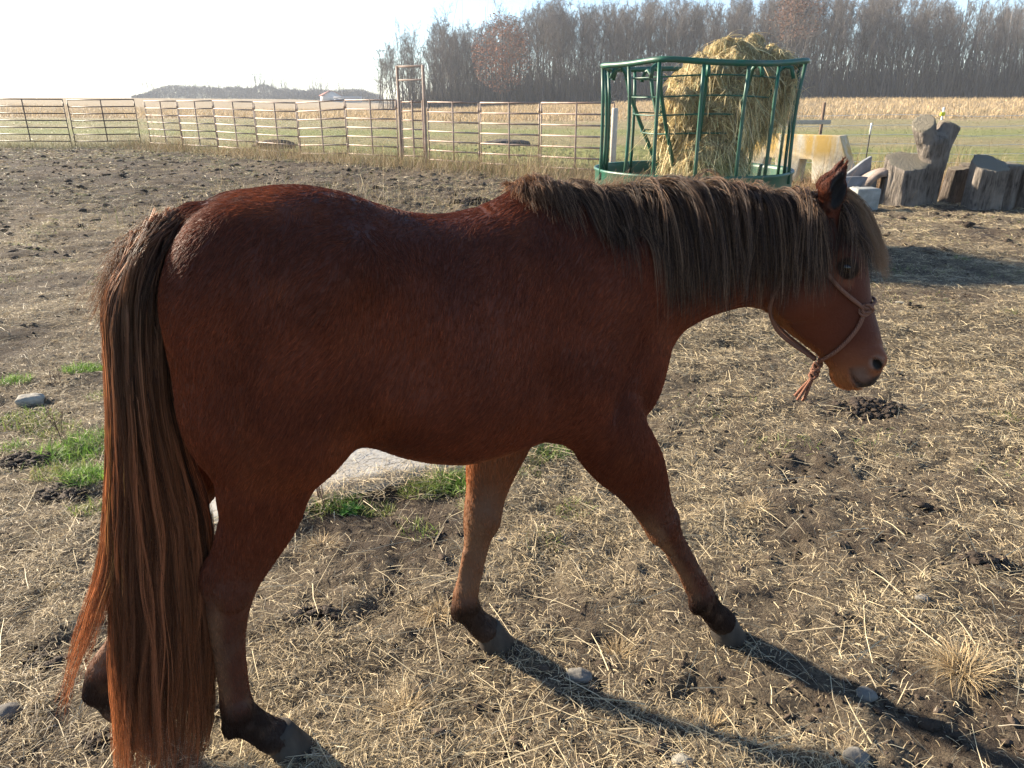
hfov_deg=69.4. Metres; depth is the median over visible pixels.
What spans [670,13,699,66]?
bare tree
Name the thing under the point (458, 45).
bare tree
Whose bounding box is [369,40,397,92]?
bare tree
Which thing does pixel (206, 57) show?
power line
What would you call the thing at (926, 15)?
bare tree
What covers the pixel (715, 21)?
bare tree
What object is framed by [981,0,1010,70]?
bare tree
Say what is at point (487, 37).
bare tree
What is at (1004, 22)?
bare tree
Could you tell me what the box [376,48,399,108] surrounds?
bare tree
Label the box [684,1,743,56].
bare tree
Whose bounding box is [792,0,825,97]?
bare tree
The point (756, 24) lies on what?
bare tree
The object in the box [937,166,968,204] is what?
stump
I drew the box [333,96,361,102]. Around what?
farm shed
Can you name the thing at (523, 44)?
bare tree
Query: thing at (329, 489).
concrete slab
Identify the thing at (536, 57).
bare tree
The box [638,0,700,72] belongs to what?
bare tree
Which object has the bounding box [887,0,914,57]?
bare tree
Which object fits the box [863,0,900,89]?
bare tree
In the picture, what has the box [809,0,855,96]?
bare tree
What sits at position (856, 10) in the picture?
bare tree
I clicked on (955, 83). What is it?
tree line
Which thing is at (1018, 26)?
bare tree
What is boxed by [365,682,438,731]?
grass tuft
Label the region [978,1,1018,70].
bare tree
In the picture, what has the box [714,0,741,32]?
bare tree
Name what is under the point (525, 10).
bare tree
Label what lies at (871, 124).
fence stake
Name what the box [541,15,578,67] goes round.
bare tree
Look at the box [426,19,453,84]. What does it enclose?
bare tree
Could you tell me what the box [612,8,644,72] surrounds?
bare tree
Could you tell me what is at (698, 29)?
bare tree
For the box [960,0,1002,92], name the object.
bare tree
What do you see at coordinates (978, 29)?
bare tree
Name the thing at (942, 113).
fence stake
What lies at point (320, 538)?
grass tuft
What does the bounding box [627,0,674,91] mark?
bare tree
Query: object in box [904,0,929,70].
bare tree
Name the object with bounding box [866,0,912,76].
bare tree
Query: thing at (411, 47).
bare tree
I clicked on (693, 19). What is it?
bare tree
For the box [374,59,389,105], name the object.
bare tree
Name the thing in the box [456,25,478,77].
bare tree
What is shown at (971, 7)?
bare tree
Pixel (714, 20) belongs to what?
bare tree
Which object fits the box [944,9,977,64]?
bare tree
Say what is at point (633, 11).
bare tree
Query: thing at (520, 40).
bare tree
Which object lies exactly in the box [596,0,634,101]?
bare tree
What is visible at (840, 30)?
bare tree
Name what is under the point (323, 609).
manure heap
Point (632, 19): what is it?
bare tree
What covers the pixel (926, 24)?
bare tree
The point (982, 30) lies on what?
bare tree
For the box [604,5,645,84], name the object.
bare tree
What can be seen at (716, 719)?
grass tuft
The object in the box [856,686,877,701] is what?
stone
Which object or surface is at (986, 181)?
stump
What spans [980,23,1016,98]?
bare tree
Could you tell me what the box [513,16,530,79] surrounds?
bare tree
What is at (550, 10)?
bare tree
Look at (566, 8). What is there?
bare tree
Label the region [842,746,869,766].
stone
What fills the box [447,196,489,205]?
manure heap
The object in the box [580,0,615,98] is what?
bare tree
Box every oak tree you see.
[470,0,531,105]
[765,0,828,57]
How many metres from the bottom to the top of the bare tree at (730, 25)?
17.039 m
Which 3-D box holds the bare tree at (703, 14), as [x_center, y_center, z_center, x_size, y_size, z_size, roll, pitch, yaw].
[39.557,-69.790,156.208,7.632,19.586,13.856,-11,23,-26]
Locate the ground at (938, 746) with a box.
[0,98,1023,767]
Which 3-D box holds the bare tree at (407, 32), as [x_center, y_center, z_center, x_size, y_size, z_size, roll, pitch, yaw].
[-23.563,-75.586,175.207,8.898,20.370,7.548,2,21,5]
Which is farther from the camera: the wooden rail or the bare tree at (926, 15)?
the bare tree at (926, 15)
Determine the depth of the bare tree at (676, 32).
153.92 m
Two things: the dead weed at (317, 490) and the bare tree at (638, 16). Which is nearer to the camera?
the dead weed at (317, 490)
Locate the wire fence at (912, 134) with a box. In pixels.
[771,114,1023,162]
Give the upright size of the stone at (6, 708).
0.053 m
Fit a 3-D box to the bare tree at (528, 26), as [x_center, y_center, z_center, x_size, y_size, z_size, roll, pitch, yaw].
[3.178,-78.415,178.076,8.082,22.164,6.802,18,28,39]
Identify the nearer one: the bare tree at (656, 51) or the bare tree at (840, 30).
the bare tree at (840, 30)
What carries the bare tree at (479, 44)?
on the ground at (938, 746)
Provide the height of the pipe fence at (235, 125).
1.684 m
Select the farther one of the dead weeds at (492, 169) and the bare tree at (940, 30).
the bare tree at (940, 30)
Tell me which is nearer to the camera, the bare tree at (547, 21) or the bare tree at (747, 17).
the bare tree at (747, 17)
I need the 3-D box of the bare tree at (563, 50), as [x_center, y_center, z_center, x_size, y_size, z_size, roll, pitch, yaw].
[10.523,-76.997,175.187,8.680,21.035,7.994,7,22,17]
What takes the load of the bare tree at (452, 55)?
on the ground at (938, 746)
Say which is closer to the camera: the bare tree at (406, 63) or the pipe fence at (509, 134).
the pipe fence at (509, 134)
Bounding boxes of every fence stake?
[866,123,872,157]
[940,107,945,119]
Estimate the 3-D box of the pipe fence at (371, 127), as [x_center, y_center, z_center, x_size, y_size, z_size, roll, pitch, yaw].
[-3.873,-6.975,20.398,2.014,1.650,0.046,15,26,34]
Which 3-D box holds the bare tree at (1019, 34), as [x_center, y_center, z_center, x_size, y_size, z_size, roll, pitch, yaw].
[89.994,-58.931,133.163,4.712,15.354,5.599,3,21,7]
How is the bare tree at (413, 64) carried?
on the ground at (938, 746)
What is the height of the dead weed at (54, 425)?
0.200 m
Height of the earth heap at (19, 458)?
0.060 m
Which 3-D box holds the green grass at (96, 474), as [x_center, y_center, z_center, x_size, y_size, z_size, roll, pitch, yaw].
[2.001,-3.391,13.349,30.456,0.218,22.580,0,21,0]
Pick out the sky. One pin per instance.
(164, 38)
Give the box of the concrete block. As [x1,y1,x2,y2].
[850,187,880,210]
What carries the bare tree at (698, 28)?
on the ground at (938, 746)
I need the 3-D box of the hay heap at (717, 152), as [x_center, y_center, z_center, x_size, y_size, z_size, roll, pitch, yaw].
[2.382,-2.803,8.148,2.017,2.035,1.693,-10,23,-25]
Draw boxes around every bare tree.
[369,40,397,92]
[369,45,405,104]
[372,45,386,108]
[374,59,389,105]
[376,48,393,107]
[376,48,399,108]
[390,16,423,108]
[394,19,428,100]
[395,32,420,104]
[399,33,422,95]
[402,40,426,107]
[416,24,447,79]
[420,21,454,81]
[421,26,448,103]
[422,2,466,108]
[422,21,449,81]
[425,30,461,107]
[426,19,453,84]
[437,20,463,104]
[439,24,469,97]
[439,31,463,87]
[445,21,470,81]
[449,20,483,105]
[449,30,471,100]
[451,22,471,82]
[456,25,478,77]
[459,28,485,90]
[460,29,478,92]
[467,20,487,78]
[471,29,488,84]
[472,29,487,89]
[479,11,500,78]
[479,23,497,90]
[482,22,508,98]
[484,16,512,71]
[485,20,504,95]
[498,11,520,59]
[505,20,529,88]
[507,15,535,70]
[509,5,531,68]
[509,14,536,74]
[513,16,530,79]
[517,10,536,78]
[519,11,539,79]
[520,0,560,101]
[523,19,565,75]
[524,4,561,102]
[526,3,541,80]
[529,0,565,77]
[537,18,582,97]
[538,11,579,101]
[539,0,567,83]
[540,0,568,85]
[540,0,577,83]
[540,8,569,86]
[541,13,575,76]
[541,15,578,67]
[545,0,572,96]
[556,0,580,69]
[559,0,576,36]
[563,13,581,74]
[567,1,602,101]
[567,11,587,89]
[568,9,596,98]
[572,1,604,91]
[573,4,620,82]
[576,4,608,83]
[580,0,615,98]
[580,8,610,101]
[580,12,600,88]
[590,12,646,75]
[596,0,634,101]
[597,2,620,62]
[601,11,630,62]
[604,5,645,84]
[606,0,636,72]
[611,7,636,97]
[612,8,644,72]
[619,1,643,53]
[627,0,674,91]
[628,0,660,83]
[628,1,662,100]
[629,0,646,55]
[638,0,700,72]
[638,1,672,65]
[639,0,672,72]
[642,0,674,65]
[651,0,686,63]
[651,0,686,89]
[652,0,688,65]
[658,8,688,72]
[660,1,688,90]
[662,2,706,56]
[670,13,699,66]
[672,0,695,55]
[675,2,701,55]
[683,1,726,43]
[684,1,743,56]
[684,2,713,55]
[684,9,710,53]
[688,0,710,45]
[690,1,726,49]
[697,0,723,45]
[697,9,726,49]
[704,10,727,42]
[705,12,732,43]
[710,0,751,40]
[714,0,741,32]
[720,13,741,37]
[723,0,757,34]
[725,0,755,37]
[736,0,757,37]
[736,0,768,37]
[737,0,768,39]
[744,0,770,38]
[746,0,785,45]
[752,0,782,38]
[754,0,779,42]
[757,0,780,44]
[758,0,818,57]
[761,0,785,43]
[766,0,815,55]
[767,0,790,47]
[776,0,814,51]
[780,0,817,75]
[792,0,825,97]
[792,0,832,60]
[792,1,830,98]
[796,0,832,95]
[797,0,834,70]
[806,0,849,83]
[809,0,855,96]
[814,0,855,66]
[815,0,871,85]
[821,0,860,67]
[823,0,858,97]
[824,0,857,58]
[825,2,851,97]
[835,0,887,68]
[837,0,878,89]
[843,2,875,69]
[847,0,891,97]
[852,0,911,97]
[861,0,897,99]
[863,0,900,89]
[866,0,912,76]
[871,0,921,96]
[872,0,913,97]
[872,1,905,62]
[876,0,954,98]
[885,0,930,69]
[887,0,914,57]
[887,0,928,95]
[894,2,937,95]
[899,1,970,92]
[902,9,934,73]
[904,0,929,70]
[908,14,937,98]
[910,0,959,80]
[913,0,949,89]
[915,0,951,70]
[931,1,969,36]
[931,4,964,96]
[933,1,967,63]
[935,9,959,59]
[943,11,992,96]
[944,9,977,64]
[946,0,983,87]
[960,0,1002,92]
[967,0,1000,65]
[971,0,1007,98]
[977,4,1013,72]
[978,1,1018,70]
[979,3,1022,69]
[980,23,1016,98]
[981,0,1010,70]
[984,10,1016,82]
[986,5,1019,50]
[993,0,1023,84]
[997,0,1023,57]
[1005,12,1023,97]
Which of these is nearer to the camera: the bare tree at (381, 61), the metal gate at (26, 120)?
the metal gate at (26, 120)
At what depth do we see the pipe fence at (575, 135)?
16.72 m
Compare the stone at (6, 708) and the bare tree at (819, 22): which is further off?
the bare tree at (819, 22)
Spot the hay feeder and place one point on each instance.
(782, 176)
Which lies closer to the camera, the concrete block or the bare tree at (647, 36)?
the concrete block
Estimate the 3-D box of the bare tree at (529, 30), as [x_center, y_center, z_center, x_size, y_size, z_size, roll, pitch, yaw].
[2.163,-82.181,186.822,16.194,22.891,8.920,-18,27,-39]
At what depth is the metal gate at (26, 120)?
27.25 m
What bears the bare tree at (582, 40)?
on the ground at (938, 746)
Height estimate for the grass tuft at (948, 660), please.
0.134 m
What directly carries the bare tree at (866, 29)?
on the ground at (938, 746)
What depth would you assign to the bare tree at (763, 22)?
158.69 m
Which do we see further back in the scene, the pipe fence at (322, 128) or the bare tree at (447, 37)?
the bare tree at (447, 37)
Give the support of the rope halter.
attached to the horse
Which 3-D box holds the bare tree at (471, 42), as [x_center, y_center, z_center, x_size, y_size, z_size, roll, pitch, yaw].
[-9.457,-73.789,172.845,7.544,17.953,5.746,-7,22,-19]
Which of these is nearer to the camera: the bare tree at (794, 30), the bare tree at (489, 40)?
the bare tree at (794, 30)
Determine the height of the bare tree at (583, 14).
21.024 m
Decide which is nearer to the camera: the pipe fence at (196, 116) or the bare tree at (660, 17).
the pipe fence at (196, 116)
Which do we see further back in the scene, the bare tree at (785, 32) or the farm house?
the farm house
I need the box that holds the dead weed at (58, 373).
[48,363,60,385]
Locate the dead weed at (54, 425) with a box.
[45,407,62,439]
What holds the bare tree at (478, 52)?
on the ground at (938, 746)
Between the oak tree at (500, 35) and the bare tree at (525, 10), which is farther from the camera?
the bare tree at (525, 10)
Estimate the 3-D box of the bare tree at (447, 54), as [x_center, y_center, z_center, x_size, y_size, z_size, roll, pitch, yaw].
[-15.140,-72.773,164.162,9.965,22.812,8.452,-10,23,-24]
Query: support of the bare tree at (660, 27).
on the ground at (938, 746)
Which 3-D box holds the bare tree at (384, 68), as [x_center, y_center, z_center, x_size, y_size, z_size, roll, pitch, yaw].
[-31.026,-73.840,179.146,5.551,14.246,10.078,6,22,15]
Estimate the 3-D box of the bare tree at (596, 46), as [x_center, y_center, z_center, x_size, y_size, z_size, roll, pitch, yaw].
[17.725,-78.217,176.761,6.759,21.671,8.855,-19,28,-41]
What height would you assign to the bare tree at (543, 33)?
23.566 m
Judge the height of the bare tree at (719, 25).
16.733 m
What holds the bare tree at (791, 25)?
on the ground at (938, 746)
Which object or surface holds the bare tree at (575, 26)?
on the ground at (938, 746)
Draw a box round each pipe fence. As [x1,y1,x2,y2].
[144,100,182,145]
[177,100,218,148]
[212,100,257,149]
[253,101,299,152]
[296,99,347,156]
[345,99,398,156]
[427,101,479,166]
[480,102,539,167]
[540,102,614,170]
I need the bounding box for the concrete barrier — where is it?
[746,133,854,182]
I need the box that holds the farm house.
[319,90,342,101]
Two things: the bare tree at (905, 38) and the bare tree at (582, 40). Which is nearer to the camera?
the bare tree at (905, 38)
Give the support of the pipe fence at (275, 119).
on the ground at (938, 746)
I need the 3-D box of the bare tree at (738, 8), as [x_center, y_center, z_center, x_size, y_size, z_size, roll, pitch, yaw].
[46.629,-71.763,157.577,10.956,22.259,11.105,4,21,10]
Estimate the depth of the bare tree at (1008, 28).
146.83 m
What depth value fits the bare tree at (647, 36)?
153.25 m
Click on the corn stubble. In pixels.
(364, 114)
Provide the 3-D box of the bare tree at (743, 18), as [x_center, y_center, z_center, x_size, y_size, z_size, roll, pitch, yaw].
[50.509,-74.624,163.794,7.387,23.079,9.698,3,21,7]
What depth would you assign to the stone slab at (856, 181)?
12.40 m
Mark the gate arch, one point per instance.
(423, 120)
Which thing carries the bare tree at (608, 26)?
on the ground at (938, 746)
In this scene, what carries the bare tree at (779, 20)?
on the ground at (938, 746)
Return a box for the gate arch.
[395,65,427,162]
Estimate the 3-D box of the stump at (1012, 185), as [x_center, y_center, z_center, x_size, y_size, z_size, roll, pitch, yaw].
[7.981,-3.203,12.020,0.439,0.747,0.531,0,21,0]
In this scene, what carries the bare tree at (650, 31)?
on the ground at (938, 746)
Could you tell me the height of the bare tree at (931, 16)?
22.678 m
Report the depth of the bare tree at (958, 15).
154.72 m
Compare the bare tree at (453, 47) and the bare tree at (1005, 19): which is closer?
the bare tree at (1005, 19)
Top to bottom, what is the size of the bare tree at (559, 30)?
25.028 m
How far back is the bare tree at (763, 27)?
148.21 m
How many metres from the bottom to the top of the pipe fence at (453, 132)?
1.647 m
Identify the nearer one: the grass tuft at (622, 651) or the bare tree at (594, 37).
the grass tuft at (622, 651)
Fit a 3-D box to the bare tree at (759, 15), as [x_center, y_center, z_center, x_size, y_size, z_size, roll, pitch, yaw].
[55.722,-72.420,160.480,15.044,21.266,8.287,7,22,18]
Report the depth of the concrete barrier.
15.19 m
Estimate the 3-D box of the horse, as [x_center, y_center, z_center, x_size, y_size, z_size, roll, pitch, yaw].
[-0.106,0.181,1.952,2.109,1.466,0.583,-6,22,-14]
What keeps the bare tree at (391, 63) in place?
on the ground at (938, 746)
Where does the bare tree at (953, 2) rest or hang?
on the ground at (938, 746)
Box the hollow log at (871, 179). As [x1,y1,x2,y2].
[860,168,888,186]
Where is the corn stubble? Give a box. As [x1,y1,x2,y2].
[0,96,1023,121]
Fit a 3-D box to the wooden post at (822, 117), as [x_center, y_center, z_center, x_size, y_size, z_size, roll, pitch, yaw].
[6.718,-5.293,16.177,0.065,1.623,0.065,-8,23,-21]
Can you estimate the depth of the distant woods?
487.57 m
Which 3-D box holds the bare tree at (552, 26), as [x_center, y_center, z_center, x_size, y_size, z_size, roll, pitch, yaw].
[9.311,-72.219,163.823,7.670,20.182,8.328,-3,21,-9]
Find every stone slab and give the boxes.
[846,156,871,176]
[846,176,876,187]
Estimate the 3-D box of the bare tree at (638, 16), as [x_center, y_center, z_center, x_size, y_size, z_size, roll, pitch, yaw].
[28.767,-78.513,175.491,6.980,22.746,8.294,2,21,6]
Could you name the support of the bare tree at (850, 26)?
on the ground at (938, 746)
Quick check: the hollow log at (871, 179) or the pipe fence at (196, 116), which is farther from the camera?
the pipe fence at (196, 116)
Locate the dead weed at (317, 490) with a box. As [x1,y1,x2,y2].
[316,485,325,513]
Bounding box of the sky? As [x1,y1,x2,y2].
[0,0,1023,99]
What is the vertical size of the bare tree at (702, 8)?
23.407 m
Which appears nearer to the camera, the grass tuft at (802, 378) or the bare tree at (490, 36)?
the grass tuft at (802, 378)
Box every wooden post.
[610,108,617,161]
[819,102,825,134]
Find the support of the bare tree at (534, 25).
on the ground at (938, 746)
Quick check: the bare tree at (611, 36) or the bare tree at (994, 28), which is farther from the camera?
the bare tree at (611, 36)
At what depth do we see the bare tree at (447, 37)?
167.09 m
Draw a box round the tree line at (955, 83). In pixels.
[374,0,1023,108]
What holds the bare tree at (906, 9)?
on the ground at (938, 746)
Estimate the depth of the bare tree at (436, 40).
183.74 m
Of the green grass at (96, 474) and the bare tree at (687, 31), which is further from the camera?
the bare tree at (687, 31)
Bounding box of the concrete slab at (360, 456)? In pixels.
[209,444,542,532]
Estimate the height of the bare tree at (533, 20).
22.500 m
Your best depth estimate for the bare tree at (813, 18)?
147.59 m
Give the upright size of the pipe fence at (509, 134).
1.630 m
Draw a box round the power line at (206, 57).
[0,49,397,75]
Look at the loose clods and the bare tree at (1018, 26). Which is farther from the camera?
the bare tree at (1018, 26)
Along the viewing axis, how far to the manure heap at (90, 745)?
1.96 m
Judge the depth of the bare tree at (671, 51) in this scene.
152.76 m
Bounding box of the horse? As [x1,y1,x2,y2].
[53,156,895,767]
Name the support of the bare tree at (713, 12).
on the ground at (938, 746)
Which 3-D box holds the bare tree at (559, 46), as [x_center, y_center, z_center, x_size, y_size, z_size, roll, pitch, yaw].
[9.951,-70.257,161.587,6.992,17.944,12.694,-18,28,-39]
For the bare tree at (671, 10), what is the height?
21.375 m
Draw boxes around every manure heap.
[16,646,77,670]
[78,728,113,753]
[292,604,342,626]
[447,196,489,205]
[829,396,906,420]
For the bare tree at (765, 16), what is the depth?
154.89 m
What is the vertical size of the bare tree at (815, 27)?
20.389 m
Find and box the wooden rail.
[787,120,830,123]
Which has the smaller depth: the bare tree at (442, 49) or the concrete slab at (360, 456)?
the concrete slab at (360, 456)
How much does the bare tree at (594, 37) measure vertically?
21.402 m
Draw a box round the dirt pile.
[955,549,1012,572]
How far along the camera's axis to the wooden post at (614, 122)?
14.75 m
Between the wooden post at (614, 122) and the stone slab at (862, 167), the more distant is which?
the wooden post at (614, 122)
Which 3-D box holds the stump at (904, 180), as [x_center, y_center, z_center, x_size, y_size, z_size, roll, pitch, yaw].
[6.525,-3.366,12.225,0.792,0.884,0.703,0,21,0]
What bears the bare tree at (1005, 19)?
on the ground at (938, 746)
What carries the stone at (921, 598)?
on the ground at (938, 746)
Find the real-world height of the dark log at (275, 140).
0.422 m
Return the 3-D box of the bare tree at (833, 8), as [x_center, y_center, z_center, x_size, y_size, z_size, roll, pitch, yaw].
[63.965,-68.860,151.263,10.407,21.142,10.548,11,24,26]
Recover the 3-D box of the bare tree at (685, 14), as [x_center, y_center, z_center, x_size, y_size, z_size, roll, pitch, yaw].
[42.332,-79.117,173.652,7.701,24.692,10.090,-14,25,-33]
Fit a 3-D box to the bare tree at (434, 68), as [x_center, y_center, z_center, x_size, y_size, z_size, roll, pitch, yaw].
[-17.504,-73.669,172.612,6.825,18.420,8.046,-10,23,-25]
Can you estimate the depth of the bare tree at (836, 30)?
158.75 m
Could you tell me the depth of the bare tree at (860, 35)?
147.60 m
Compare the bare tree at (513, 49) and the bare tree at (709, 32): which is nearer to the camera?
the bare tree at (709, 32)
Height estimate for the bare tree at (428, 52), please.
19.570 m
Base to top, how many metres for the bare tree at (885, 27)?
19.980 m
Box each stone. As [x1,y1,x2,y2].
[0,702,23,722]
[14,393,44,406]
[566,667,591,683]
[671,753,692,767]
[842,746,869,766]
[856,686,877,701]
[915,594,929,601]
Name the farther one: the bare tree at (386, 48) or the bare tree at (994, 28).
the bare tree at (386, 48)
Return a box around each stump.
[878,151,929,206]
[912,114,960,204]
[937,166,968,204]
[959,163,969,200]
[960,154,1009,209]
[1001,162,1023,209]
[1015,171,1023,207]
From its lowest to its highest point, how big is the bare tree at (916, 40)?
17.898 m
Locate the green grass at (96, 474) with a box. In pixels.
[0,154,1023,552]
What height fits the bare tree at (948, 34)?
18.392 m
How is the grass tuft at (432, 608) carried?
on the ground at (938, 746)
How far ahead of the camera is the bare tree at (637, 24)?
159.46 m
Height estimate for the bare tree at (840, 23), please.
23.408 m
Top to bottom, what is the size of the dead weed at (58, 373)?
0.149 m
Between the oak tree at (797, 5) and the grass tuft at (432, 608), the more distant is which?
the oak tree at (797, 5)
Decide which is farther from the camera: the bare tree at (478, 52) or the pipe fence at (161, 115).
the bare tree at (478, 52)
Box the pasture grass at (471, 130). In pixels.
[1,110,1023,171]
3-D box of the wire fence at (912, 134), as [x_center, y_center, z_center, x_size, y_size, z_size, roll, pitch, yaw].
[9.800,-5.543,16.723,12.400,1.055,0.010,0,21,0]
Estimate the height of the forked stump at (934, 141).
1.521 m
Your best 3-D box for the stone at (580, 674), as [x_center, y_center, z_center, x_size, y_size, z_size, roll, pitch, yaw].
[0.199,0.874,2.212,0.083,0.043,0.058,0,21,0]
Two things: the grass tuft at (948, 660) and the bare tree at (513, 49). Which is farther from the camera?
the bare tree at (513, 49)
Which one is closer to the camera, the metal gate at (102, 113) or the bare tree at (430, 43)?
the metal gate at (102, 113)
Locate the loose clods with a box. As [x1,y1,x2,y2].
[0,147,1023,767]
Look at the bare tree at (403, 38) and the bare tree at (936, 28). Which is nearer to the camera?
the bare tree at (936, 28)
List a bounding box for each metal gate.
[0,98,71,145]
[66,99,140,145]
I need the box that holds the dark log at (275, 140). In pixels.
[252,139,295,148]
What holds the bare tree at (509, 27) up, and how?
on the ground at (938, 746)
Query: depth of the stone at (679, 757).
1.90 m
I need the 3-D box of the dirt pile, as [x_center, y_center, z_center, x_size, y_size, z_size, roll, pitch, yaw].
[1.746,0.649,2.730,0.194,0.049,0.146,0,21,0]
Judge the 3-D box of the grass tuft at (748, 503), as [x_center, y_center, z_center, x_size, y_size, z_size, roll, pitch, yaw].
[1.023,0.498,3.097,0.229,0.077,0.193,7,22,19]
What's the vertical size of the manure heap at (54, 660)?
0.046 m
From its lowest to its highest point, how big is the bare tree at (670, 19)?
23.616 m
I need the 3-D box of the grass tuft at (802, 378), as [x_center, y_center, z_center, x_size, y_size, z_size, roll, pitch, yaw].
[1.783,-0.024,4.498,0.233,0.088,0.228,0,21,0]
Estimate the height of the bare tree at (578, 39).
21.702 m
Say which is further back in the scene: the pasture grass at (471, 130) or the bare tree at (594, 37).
the bare tree at (594, 37)
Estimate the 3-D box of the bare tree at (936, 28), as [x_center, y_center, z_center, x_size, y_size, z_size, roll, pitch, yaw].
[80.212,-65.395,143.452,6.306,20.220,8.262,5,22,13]
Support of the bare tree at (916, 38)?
on the ground at (938, 746)
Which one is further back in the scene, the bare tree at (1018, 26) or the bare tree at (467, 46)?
the bare tree at (467, 46)
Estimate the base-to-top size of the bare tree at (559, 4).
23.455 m
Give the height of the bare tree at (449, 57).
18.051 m
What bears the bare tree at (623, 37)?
on the ground at (938, 746)
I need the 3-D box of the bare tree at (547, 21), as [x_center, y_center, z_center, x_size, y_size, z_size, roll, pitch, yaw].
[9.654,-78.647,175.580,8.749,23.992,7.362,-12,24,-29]
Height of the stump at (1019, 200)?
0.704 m
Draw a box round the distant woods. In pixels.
[1,61,383,102]
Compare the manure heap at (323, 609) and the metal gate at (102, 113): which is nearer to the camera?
the manure heap at (323, 609)
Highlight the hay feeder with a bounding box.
[594,56,809,190]
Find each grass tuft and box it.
[296,529,342,558]
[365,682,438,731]
[407,593,451,634]
[594,631,649,668]
[678,697,739,734]
[737,493,777,517]
[793,374,822,383]
[902,627,1020,713]
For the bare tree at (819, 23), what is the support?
on the ground at (938, 746)
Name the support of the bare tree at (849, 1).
on the ground at (938, 746)
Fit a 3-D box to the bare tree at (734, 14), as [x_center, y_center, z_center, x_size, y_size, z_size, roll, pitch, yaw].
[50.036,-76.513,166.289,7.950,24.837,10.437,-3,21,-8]
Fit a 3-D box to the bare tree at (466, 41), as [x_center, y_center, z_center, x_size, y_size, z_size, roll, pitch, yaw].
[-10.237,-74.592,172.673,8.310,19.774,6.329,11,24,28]
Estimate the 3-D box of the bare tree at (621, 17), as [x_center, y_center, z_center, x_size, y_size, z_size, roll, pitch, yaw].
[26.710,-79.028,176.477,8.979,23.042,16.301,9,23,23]
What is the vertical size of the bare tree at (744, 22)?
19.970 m
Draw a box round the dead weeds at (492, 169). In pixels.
[0,104,1023,253]
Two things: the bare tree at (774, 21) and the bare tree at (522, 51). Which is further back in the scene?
the bare tree at (522, 51)
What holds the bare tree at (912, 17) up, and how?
on the ground at (938, 746)
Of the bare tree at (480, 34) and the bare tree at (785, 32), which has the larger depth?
the bare tree at (480, 34)
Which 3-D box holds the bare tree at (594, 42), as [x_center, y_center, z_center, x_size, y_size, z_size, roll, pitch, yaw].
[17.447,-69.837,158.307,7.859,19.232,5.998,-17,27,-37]
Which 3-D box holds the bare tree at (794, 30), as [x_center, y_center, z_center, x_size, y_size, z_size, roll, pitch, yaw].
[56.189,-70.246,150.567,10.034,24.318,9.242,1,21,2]
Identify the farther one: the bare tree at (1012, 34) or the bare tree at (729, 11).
the bare tree at (729, 11)
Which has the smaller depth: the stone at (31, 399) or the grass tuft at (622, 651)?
the grass tuft at (622, 651)
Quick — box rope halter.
[768,259,876,401]
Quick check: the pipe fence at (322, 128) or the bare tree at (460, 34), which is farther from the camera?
the bare tree at (460, 34)
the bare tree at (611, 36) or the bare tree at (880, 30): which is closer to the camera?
the bare tree at (880, 30)
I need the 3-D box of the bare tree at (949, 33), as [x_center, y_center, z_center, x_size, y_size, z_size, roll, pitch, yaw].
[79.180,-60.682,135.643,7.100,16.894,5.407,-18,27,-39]
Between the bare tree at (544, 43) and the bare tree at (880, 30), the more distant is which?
the bare tree at (544, 43)
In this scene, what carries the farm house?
on the ground at (938, 746)
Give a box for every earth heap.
[0,450,56,469]
[32,481,88,504]
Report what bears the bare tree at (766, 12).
on the ground at (938, 746)
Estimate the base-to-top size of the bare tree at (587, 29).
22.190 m
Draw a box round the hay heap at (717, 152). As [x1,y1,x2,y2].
[629,29,811,175]
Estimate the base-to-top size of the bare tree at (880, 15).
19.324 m
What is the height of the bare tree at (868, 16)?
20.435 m
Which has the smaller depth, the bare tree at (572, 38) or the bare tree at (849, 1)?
the bare tree at (849, 1)
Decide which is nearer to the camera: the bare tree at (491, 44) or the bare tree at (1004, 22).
the bare tree at (1004, 22)
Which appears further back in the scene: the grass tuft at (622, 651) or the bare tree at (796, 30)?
the bare tree at (796, 30)
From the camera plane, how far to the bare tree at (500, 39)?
175.66 m
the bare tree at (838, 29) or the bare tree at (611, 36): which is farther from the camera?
the bare tree at (611, 36)
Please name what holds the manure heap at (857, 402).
on the ground at (938, 746)
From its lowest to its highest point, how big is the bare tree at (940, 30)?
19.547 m
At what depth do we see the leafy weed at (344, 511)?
3.09 m
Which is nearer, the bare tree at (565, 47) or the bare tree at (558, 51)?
the bare tree at (558, 51)
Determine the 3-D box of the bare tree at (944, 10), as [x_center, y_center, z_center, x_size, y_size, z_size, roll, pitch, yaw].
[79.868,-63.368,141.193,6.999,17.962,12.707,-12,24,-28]
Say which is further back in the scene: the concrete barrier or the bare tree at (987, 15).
the bare tree at (987, 15)
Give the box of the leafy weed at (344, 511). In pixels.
[338,501,364,515]
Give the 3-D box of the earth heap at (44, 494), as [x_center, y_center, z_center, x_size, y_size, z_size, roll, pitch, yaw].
[-1.979,0.480,3.238,0.246,0.049,0.169,0,21,0]
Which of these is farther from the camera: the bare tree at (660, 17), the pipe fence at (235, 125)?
the bare tree at (660, 17)
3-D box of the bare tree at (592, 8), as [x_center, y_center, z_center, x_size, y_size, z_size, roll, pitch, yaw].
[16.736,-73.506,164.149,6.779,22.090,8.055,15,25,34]
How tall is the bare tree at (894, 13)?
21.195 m
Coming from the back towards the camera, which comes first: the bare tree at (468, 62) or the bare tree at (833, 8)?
the bare tree at (468, 62)

